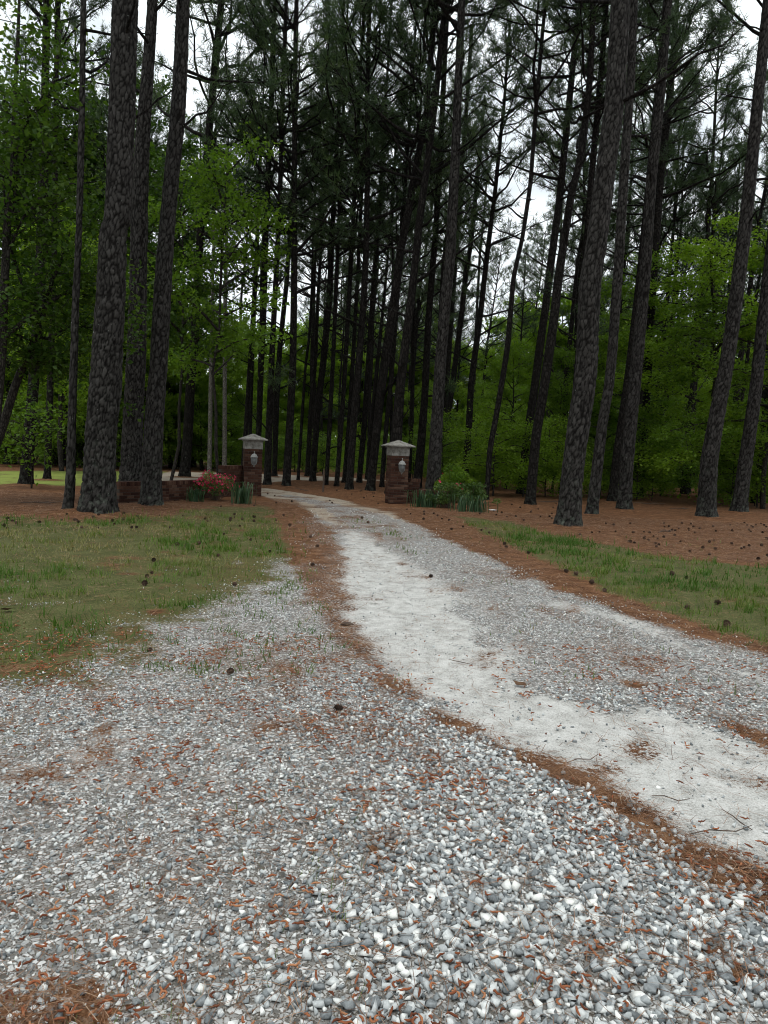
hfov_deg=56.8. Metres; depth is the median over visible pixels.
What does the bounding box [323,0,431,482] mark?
pine tree
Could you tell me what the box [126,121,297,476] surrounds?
broadleaf tree
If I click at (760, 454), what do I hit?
sapling
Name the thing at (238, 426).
bush
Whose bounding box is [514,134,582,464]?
pine tree
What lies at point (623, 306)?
broadleaf tree
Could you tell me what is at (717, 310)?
pine tree
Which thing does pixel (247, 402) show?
pine tree
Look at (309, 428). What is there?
pine tree
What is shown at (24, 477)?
pine tree
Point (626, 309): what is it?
pine tree
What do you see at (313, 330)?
pine tree
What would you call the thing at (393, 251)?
pine tree
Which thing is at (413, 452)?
sapling
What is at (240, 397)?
broadleaf tree
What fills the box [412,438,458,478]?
sapling
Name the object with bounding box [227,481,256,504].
strap leaved plant
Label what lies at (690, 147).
pine tree
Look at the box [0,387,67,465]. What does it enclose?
bush
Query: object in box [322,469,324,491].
wooden stake
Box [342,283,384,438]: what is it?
pine tree
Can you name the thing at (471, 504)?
strap leaved plant
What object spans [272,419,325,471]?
sapling
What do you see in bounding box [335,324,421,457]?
broadleaf tree
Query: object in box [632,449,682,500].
sapling
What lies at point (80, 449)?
bush
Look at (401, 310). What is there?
pine tree
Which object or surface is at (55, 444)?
bush
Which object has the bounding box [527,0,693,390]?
pine tree
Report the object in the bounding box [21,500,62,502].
fallen stick
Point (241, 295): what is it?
pine tree
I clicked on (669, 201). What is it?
pine tree
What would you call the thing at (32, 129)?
broadleaf tree
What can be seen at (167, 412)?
broadleaf tree
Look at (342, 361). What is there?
broadleaf tree
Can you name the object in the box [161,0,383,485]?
pine tree
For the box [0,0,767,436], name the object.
sky
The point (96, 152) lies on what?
pine tree
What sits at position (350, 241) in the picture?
pine tree
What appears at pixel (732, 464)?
sapling
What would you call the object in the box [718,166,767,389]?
pine tree
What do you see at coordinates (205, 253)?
broadleaf tree
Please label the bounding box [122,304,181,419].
broadleaf tree
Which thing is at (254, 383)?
broadleaf tree
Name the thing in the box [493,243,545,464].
pine tree
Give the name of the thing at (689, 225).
pine tree
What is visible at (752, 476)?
sapling
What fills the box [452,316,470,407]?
pine tree
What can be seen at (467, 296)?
pine tree
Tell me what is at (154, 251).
broadleaf tree
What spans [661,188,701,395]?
pine tree
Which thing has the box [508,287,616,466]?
broadleaf tree
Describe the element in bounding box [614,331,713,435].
broadleaf tree
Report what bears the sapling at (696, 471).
on the forest floor
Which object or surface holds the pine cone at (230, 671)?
on the gravel driveway
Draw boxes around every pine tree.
[0,28,53,463]
[3,0,138,478]
[4,0,67,483]
[18,7,108,465]
[47,0,157,508]
[63,83,105,457]
[70,39,193,466]
[76,0,178,513]
[85,22,157,244]
[86,0,174,480]
[137,0,288,505]
[137,0,301,476]
[152,113,207,467]
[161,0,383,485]
[181,98,259,466]
[181,117,256,464]
[182,98,248,473]
[195,13,319,465]
[198,0,334,435]
[208,0,357,484]
[208,160,274,463]
[213,129,289,434]
[221,32,335,475]
[268,143,356,472]
[270,0,389,481]
[272,72,356,475]
[276,0,419,484]
[276,0,485,489]
[280,90,349,479]
[284,0,405,486]
[297,214,358,470]
[297,220,383,420]
[301,0,533,490]
[308,235,369,441]
[315,0,541,493]
[321,276,349,451]
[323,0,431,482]
[324,42,415,482]
[326,123,422,479]
[330,239,385,450]
[337,182,405,470]
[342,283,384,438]
[353,4,457,486]
[353,104,432,441]
[365,240,407,434]
[384,1,507,488]
[385,111,453,477]
[387,207,441,435]
[394,137,462,472]
[396,277,437,405]
[410,69,485,375]
[410,268,473,421]
[412,0,517,489]
[414,1,573,489]
[415,269,453,447]
[420,149,480,425]
[422,95,520,432]
[423,29,507,462]
[437,256,499,452]
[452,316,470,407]
[461,236,518,423]
[464,0,650,499]
[472,0,641,493]
[472,186,486,431]
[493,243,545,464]
[509,3,642,373]
[512,223,561,403]
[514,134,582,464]
[524,0,679,504]
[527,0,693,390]
[538,80,640,490]
[553,0,744,526]
[553,188,612,413]
[567,0,767,496]
[569,0,685,513]
[576,82,669,440]
[589,0,720,509]
[597,202,628,379]
[601,199,640,389]
[602,116,687,362]
[606,0,748,500]
[606,17,740,481]
[609,161,696,426]
[620,217,671,337]
[625,54,737,490]
[637,113,734,478]
[647,0,767,493]
[653,218,701,480]
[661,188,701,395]
[666,152,743,481]
[678,76,765,492]
[687,231,728,477]
[692,181,739,483]
[694,0,767,516]
[694,183,758,356]
[696,76,767,411]
[698,125,764,384]
[699,0,767,511]
[706,197,767,425]
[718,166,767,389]
[729,61,767,502]
[729,180,767,428]
[730,126,767,408]
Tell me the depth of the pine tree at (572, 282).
49.56 m
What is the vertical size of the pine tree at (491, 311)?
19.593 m
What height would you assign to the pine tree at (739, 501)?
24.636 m
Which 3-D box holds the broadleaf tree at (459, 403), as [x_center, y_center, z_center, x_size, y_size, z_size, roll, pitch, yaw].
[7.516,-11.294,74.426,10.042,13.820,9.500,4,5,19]
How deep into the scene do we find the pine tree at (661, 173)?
28.77 m
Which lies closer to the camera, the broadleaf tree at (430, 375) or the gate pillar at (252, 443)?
the gate pillar at (252, 443)
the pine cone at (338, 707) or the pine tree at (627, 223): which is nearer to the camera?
the pine cone at (338, 707)
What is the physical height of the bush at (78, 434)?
5.910 m
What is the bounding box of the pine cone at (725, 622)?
[723,620,730,625]
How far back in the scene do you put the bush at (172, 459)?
40.77 m
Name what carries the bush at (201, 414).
on the forest floor
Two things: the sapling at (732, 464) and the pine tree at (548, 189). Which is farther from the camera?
the pine tree at (548, 189)
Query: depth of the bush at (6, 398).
35.34 m
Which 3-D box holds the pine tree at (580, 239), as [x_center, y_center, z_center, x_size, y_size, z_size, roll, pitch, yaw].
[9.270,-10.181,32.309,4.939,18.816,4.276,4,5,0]
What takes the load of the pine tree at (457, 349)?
on the forest floor
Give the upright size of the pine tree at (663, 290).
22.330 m
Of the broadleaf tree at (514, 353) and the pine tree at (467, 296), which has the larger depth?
the pine tree at (467, 296)
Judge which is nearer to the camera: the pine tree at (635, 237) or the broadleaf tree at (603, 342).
the broadleaf tree at (603, 342)
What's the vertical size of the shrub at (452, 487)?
0.823 m
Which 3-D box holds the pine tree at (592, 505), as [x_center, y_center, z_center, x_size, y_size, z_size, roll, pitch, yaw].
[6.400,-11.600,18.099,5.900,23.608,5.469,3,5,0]
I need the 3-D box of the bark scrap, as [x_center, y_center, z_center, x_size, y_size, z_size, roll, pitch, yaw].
[-0.318,0.964,6.125,0.121,0.034,0.032,3,5,1]
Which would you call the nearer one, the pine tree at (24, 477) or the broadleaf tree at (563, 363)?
the pine tree at (24, 477)
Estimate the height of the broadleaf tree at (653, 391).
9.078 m
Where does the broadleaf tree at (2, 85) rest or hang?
on the forest floor
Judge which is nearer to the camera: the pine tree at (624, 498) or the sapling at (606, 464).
the pine tree at (624, 498)
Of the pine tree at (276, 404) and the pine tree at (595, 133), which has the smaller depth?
the pine tree at (595, 133)
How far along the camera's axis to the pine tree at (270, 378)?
25.02 m
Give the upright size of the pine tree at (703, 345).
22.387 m
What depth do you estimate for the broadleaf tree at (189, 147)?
36.83 m
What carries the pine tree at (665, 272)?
on the forest floor
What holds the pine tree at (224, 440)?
on the forest floor
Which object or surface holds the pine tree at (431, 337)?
on the forest floor
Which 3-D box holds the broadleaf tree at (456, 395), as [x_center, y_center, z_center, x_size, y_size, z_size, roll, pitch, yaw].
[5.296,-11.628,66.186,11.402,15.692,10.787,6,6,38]
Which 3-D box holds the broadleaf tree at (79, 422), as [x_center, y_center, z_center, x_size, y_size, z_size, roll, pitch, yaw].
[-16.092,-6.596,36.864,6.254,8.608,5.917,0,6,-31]
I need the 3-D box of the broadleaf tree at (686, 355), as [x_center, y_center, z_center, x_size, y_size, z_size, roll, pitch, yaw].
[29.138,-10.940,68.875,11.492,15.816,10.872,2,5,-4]
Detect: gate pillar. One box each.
[238,434,267,495]
[381,440,415,503]
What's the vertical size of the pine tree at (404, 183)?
18.800 m
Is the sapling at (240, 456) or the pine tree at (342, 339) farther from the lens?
the pine tree at (342, 339)
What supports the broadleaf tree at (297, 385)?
on the forest floor
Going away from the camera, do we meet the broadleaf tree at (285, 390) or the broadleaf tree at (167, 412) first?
the broadleaf tree at (167, 412)
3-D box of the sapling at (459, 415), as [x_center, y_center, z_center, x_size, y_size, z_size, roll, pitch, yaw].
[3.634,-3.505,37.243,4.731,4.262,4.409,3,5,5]
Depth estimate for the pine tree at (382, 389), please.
24.34 m
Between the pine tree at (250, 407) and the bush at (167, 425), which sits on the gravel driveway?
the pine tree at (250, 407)
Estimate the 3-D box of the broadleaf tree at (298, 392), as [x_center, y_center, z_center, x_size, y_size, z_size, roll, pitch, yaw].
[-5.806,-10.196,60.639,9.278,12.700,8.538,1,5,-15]
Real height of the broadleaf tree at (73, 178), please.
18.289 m
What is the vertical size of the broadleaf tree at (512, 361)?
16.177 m
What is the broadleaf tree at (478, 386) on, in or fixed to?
on the forest floor
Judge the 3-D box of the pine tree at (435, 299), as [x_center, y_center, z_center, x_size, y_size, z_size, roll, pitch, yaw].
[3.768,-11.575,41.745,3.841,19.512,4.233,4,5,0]
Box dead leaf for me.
[513,680,526,684]
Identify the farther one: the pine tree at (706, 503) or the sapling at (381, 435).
the sapling at (381, 435)
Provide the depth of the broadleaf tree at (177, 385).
43.24 m
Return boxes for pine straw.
[0,489,767,1023]
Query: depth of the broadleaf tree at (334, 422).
62.53 m
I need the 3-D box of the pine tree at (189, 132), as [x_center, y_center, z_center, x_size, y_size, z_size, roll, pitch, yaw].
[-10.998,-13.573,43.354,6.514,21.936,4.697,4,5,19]
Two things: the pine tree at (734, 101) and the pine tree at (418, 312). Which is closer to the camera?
the pine tree at (734, 101)
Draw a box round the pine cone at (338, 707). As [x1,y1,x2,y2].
[333,703,342,711]
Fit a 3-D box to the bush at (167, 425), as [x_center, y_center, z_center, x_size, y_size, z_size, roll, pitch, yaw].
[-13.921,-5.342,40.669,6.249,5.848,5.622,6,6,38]
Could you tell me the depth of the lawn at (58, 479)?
8.57 m
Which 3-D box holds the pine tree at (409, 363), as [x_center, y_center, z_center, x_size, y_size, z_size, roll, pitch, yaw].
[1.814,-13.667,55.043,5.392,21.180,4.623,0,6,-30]
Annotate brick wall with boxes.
[116,465,242,503]
[407,478,448,505]
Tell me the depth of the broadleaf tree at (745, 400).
52.76 m
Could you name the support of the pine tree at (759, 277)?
on the forest floor
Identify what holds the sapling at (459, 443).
on the forest floor
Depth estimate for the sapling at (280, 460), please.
43.78 m
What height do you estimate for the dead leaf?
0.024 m
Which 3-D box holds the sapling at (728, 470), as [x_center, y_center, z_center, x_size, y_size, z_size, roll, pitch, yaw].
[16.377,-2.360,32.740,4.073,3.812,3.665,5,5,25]
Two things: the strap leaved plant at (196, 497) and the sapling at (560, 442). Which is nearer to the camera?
the strap leaved plant at (196, 497)
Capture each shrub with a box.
[423,480,468,507]
[434,463,477,501]
[458,481,501,504]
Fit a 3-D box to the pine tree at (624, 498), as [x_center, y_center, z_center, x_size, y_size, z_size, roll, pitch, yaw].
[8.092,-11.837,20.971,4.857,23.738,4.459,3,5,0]
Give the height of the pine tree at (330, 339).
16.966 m
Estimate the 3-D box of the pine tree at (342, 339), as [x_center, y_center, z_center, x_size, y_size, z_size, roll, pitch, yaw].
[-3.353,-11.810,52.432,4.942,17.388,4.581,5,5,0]
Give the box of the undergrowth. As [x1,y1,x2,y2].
[0,429,767,503]
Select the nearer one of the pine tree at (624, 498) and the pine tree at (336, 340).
the pine tree at (624, 498)
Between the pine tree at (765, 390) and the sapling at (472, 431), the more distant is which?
the sapling at (472, 431)
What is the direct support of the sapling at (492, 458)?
on the forest floor
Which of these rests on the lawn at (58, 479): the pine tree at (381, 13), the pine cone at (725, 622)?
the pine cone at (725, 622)
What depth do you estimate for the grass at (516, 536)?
8.78 m
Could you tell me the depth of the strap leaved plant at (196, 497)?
18.09 m
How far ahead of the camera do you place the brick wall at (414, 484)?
20.81 m
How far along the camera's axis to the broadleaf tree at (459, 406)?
71.84 m
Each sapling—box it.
[1,397,83,487]
[230,426,278,466]
[235,436,264,466]
[264,436,284,470]
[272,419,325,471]
[280,429,322,470]
[304,430,343,473]
[336,436,366,472]
[363,429,389,474]
[363,439,389,472]
[402,412,484,477]
[404,428,428,477]
[411,406,478,475]
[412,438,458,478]
[443,394,552,495]
[443,414,503,487]
[448,411,497,471]
[463,423,520,489]
[463,426,513,479]
[492,422,562,496]
[509,439,548,487]
[510,412,567,496]
[543,440,609,496]
[553,386,667,497]
[582,435,612,495]
[585,422,680,499]
[589,430,673,485]
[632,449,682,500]
[635,426,677,491]
[645,426,697,495]
[648,413,724,495]
[691,439,767,505]
[695,409,767,495]
[695,414,767,507]
[698,426,759,493]
[719,434,767,505]
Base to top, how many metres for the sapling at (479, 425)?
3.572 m
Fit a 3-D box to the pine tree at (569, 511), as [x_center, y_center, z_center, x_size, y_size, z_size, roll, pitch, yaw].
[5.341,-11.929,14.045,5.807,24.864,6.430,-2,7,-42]
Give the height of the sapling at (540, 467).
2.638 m
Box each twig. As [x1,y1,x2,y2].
[567,754,597,762]
[652,795,689,800]
[689,825,751,833]
[722,809,752,829]
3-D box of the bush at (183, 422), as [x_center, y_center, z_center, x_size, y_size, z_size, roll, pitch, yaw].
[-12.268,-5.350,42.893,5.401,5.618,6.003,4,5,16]
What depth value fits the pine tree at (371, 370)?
43.60 m
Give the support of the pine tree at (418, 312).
on the forest floor
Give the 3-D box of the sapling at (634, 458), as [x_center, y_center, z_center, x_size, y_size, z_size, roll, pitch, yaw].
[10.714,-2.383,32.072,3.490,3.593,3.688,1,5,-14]
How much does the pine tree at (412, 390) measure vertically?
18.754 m
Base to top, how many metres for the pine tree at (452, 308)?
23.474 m
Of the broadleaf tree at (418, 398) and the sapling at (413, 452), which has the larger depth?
the broadleaf tree at (418, 398)
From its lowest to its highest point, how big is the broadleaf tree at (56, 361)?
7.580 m
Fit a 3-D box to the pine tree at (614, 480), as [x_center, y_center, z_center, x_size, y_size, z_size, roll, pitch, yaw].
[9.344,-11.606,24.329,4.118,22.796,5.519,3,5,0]
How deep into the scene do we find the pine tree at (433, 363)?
61.82 m
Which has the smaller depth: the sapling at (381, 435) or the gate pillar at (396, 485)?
the gate pillar at (396, 485)
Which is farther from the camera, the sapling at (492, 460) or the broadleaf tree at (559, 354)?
the sapling at (492, 460)
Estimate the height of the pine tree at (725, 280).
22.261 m
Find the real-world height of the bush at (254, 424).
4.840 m
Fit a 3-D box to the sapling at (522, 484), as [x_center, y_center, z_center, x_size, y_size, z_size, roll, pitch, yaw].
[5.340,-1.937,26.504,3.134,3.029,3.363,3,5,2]
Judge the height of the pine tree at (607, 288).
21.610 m
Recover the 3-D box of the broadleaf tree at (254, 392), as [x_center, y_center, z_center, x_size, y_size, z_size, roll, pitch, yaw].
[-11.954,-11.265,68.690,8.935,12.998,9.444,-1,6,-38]
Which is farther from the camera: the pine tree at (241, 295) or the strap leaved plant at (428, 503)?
the pine tree at (241, 295)
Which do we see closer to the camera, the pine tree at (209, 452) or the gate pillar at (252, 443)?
the gate pillar at (252, 443)
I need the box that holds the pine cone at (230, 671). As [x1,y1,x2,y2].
[227,668,233,674]
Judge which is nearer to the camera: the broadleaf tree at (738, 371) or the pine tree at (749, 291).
the broadleaf tree at (738, 371)
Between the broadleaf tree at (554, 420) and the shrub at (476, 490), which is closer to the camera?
the shrub at (476, 490)
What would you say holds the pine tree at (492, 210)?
on the forest floor
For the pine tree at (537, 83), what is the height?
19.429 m
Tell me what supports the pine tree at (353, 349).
on the forest floor
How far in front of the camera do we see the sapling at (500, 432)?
26.30 m
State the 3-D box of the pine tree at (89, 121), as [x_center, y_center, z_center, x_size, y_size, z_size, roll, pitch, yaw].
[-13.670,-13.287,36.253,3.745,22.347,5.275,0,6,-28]
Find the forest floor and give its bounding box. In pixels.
[0,457,767,653]
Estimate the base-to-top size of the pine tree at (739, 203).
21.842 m
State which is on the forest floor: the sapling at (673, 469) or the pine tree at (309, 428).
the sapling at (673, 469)
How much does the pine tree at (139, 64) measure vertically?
22.545 m
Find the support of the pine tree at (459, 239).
on the forest floor
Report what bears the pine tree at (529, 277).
on the forest floor
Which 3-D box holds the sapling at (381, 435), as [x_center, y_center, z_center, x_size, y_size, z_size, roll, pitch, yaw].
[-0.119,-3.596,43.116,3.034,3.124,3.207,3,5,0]
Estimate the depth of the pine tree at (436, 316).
53.82 m
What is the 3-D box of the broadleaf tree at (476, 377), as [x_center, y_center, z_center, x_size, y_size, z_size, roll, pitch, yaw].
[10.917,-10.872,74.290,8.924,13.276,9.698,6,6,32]
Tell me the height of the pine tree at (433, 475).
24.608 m
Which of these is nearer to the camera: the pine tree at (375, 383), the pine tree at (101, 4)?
the pine tree at (101, 4)
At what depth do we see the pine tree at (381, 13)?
24.33 m
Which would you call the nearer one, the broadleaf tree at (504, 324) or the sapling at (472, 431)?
the sapling at (472, 431)
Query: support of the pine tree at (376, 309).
on the forest floor
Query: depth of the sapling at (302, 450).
44.75 m
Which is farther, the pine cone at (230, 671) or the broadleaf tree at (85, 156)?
the broadleaf tree at (85, 156)
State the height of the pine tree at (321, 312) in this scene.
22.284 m
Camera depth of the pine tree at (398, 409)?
23.32 m
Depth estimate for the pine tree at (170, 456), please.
39.13 m
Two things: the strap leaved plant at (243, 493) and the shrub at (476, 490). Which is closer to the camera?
the strap leaved plant at (243, 493)
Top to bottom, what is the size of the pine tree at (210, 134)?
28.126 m
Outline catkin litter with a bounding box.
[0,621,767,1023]
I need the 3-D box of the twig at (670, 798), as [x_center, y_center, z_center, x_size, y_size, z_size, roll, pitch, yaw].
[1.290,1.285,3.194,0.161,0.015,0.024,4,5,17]
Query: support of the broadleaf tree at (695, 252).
on the forest floor
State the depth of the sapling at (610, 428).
28.94 m
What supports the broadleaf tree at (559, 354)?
on the forest floor
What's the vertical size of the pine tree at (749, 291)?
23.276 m
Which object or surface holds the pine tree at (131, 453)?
on the forest floor
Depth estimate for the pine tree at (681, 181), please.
35.05 m
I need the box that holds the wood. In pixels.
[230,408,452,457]
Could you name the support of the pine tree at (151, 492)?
on the forest floor
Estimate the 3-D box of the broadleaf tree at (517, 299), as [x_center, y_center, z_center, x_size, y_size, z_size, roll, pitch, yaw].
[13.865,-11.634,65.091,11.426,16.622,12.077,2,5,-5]
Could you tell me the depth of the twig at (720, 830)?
2.92 m
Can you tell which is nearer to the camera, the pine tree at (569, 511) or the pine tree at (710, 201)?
the pine tree at (569, 511)
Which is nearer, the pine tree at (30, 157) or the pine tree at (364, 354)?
the pine tree at (30, 157)
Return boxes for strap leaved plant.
[186,487,204,501]
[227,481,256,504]
[406,489,443,507]
[448,494,497,512]
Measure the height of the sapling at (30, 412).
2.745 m
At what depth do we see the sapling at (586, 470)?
26.41 m
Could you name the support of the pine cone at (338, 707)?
on the gravel driveway
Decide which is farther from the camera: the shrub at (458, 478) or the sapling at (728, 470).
the sapling at (728, 470)
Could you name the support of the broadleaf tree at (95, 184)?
on the forest floor
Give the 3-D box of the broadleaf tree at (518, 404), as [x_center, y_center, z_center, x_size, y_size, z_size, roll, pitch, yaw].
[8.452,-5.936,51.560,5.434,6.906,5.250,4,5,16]
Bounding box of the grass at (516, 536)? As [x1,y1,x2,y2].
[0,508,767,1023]
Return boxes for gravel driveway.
[0,472,767,1023]
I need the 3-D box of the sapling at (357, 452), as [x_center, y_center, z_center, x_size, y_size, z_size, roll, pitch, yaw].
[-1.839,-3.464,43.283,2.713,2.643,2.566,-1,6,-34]
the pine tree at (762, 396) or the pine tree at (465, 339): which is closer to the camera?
the pine tree at (762, 396)
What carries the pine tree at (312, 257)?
on the forest floor
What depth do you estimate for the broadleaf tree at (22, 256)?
35.71 m
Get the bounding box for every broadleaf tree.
[0,0,150,422]
[0,77,95,463]
[0,91,128,456]
[0,112,95,463]
[0,160,185,447]
[0,196,129,470]
[0,248,93,454]
[0,369,46,456]
[5,246,119,464]
[6,336,122,465]
[57,136,270,479]
[67,82,163,315]
[74,62,222,404]
[118,309,205,459]
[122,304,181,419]
[124,169,181,362]
[125,144,238,466]
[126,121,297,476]
[127,281,276,468]
[166,366,220,436]
[196,312,276,461]
[217,330,285,445]
[219,380,255,462]
[229,316,288,438]
[240,321,337,455]
[264,310,374,455]
[264,330,336,458]
[279,302,381,457]
[319,312,398,446]
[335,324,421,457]
[354,331,434,449]
[371,303,489,434]
[386,328,453,434]
[404,381,452,462]
[414,403,458,445]
[433,338,480,440]
[450,347,497,424]
[450,347,510,423]
[455,313,519,428]
[458,336,551,488]
[461,368,528,477]
[465,384,526,457]
[475,294,572,457]
[492,312,552,447]
[506,288,652,457]
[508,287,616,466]
[509,344,613,492]
[543,387,589,467]
[547,243,744,496]
[592,292,680,465]
[596,349,707,439]
[597,211,767,480]
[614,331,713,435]
[647,248,767,508]
[656,367,723,464]
[674,317,710,438]
[700,339,753,439]
[700,367,759,445]
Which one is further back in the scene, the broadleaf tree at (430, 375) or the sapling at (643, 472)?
the broadleaf tree at (430, 375)
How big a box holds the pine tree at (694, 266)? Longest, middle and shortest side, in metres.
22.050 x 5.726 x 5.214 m
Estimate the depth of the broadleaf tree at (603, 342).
28.44 m
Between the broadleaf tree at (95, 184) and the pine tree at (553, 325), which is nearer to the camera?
the pine tree at (553, 325)
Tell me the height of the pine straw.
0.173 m
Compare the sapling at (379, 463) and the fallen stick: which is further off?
the sapling at (379, 463)
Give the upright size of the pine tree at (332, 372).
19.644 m
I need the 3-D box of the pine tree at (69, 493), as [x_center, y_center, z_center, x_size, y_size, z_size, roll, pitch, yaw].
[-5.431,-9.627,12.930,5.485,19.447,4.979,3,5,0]
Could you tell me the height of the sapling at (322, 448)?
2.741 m
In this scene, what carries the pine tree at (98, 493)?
on the forest floor
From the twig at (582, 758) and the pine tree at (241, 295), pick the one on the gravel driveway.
the twig at (582, 758)
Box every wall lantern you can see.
[251,451,257,466]
[398,458,405,473]
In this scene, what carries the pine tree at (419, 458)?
on the forest floor
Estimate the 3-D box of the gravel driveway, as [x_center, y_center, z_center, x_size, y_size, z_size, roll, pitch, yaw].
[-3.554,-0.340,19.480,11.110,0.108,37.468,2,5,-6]
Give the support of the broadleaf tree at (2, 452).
on the forest floor
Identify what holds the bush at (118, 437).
on the forest floor
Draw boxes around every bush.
[0,378,18,461]
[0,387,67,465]
[0,395,42,462]
[18,403,84,465]
[37,370,144,467]
[38,377,117,465]
[76,384,175,468]
[120,390,175,455]
[162,389,197,467]
[163,384,235,460]
[164,389,242,469]
[192,395,265,469]
[193,470,240,500]
[219,397,283,464]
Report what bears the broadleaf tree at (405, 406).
on the forest floor
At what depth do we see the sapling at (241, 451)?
41.43 m
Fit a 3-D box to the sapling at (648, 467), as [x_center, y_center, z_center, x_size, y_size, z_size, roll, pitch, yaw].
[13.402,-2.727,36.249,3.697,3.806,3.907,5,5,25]
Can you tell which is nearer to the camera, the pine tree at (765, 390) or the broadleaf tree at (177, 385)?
the pine tree at (765, 390)
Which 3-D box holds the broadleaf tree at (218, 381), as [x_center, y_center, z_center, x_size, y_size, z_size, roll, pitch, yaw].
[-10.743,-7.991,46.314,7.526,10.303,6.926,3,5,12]
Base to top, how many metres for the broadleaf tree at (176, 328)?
12.487 m
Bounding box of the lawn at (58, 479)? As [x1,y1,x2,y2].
[0,471,767,647]
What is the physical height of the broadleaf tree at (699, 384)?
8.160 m
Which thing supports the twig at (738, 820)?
on the gravel driveway
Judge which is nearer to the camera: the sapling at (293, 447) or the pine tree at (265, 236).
the pine tree at (265, 236)
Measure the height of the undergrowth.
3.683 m
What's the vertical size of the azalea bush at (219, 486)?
0.863 m
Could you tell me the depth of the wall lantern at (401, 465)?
20.19 m
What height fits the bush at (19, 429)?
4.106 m
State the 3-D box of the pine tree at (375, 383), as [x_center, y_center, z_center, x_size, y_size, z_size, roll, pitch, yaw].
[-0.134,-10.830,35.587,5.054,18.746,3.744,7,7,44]
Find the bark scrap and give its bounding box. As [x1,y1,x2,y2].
[340,622,353,625]
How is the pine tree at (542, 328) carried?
on the forest floor
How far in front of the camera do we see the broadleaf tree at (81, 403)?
30.49 m
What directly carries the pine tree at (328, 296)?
on the forest floor
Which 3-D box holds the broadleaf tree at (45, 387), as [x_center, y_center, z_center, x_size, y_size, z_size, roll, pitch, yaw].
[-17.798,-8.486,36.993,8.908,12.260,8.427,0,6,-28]
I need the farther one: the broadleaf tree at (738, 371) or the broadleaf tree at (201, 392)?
the broadleaf tree at (201, 392)
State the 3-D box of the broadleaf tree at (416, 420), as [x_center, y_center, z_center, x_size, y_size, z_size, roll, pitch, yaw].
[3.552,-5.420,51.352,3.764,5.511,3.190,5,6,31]
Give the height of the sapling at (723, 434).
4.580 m
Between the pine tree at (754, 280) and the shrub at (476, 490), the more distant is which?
the pine tree at (754, 280)
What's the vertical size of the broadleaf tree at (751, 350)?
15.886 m
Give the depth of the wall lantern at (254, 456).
20.72 m
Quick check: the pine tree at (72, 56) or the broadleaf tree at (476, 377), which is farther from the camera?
the broadleaf tree at (476, 377)
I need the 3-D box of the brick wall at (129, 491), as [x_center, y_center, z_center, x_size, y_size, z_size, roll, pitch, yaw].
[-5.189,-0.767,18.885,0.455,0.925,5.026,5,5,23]

